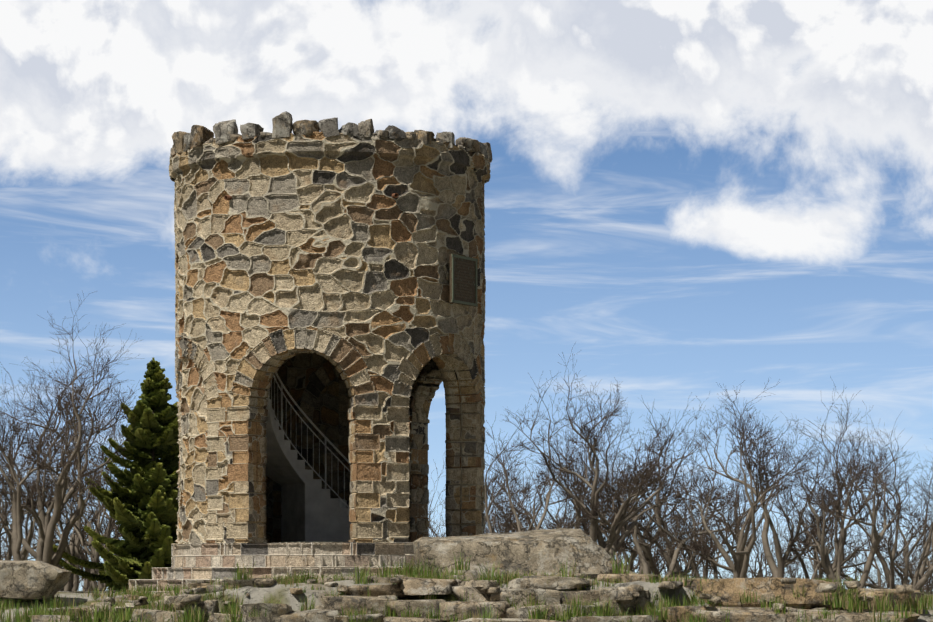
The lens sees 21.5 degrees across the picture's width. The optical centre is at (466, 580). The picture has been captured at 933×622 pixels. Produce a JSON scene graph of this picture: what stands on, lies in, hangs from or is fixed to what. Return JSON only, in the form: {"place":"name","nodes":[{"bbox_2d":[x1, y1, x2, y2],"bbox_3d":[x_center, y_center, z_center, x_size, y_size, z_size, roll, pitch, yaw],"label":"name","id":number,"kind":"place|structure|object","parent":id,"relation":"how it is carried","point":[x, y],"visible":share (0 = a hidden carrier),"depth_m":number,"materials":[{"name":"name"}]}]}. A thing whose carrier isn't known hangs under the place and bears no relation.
{"place":"outdoors","nodes":[
{"label":"outdoors","id":0,"kind":"place"},
{"bbox_2d":[0,580,932,621],"bbox_3d":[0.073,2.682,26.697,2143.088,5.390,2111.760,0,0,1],"label":"terrain","id":1,"kind":"structure","parent":0,"point":[277,591],"depth_m":42.07,"materials":[{"name":"grey stone"}]},
{"bbox_2d":[53,358,178,591],"bbox_3d":[-7.036,-2.346,56.044,4.506,5.445,4.439,0,0,1],"label":"spruce tree","id":2,"kind":"object","parent":1,"relation":"on","point":[150,489],"depth_m":55.36,"materials":[{"name":"green plant"}]},
{"bbox_2d":[128,542,421,593],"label":"stone steps","id":3,"kind":"structure","parent":1,"relation":"on","point":[198,563],"depth_m":45.08,"materials":[{"name":"stone"}]},
{"bbox_2d":[265,377,350,542],"bbox_3d":[-2.858,-3.821,47.901,4.317,6.270,4.739,0,0,1],"label":"spiral stair","id":4,"kind":"object","parent":3,"relation":"on","point":[312,510],"visible":0.17,"depth_m":49.07,"materials":[{"name":"concrete"}]},
{"bbox_2d":[271,372,350,507],"bbox_3d":[-2.759,-4.386,47.900,2.334,7.400,2.560,0,0,1],"label":"stair railing","id":5,"kind":"object","parent":4,"relation":"on","point":[311,422],"visible":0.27,"depth_m":49.04,"materials":[{"name":"black metal"}]},
{"bbox_2d":[169,131,490,543],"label":"tower wall","id":6,"kind":"structure","parent":3,"relation":"on","point":[313,271],"depth_m":45.46,"materials":[{"name":"beige stone"}]},
{"bbox_2d":[224,193,398,199],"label":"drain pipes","id":7,"kind":"object","parent":6,"relation":"attached to","point":[393,195],"visible":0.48,"depth_m":45.38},
{"bbox_2d":[170,111,492,162],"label":"tower merlons","id":8,"kind":"object","parent":6,"relation":"on","point":[284,126],"visible":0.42,"depth_m":45.24,"materials":[{"name":"grey stone"}]},
{"bbox_2d":[450,254,477,306],"bbox_3d":[-0.054,-5.636,46.230,0.067,0.900,0.880,0,0,33],"label":"bronze plaque","id":9,"kind":"object","parent":6,"relation":"attached to","point":[463,280],"visible":1,"depth_m":46.19,"materials":[{"name":"metal"}]},
{"bbox_2d":[0,528,923,621],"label":"rocks","id":10,"kind":"object","parent":1,"relation":"on","point":[539,551],"visible":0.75,"depth_m":41.78,"materials":[{"name":"grey stone"}]},
{"bbox_2d":[0,291,932,594],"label":"bare trees","id":11,"kind":"object","parent":1,"relation":"on","point":[626,513],"visible":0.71,"depth_m":58.06,"materials":[{"name":"brown plant"}]},
{"bbox_2d":[0,550,932,621],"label":"grass tufts","id":12,"kind":"object","parent":1,"relation":"on","point":[126,616],"visible":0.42,"depth_m":41.49,"materials":[{"name":"green plant"}]},
{"bbox_2d":[0,0,932,590],"label":"sky","id":13,"kind":"structure","parent":0,"point":[687,196],"materials":[{"name":"blue"}]}
]}

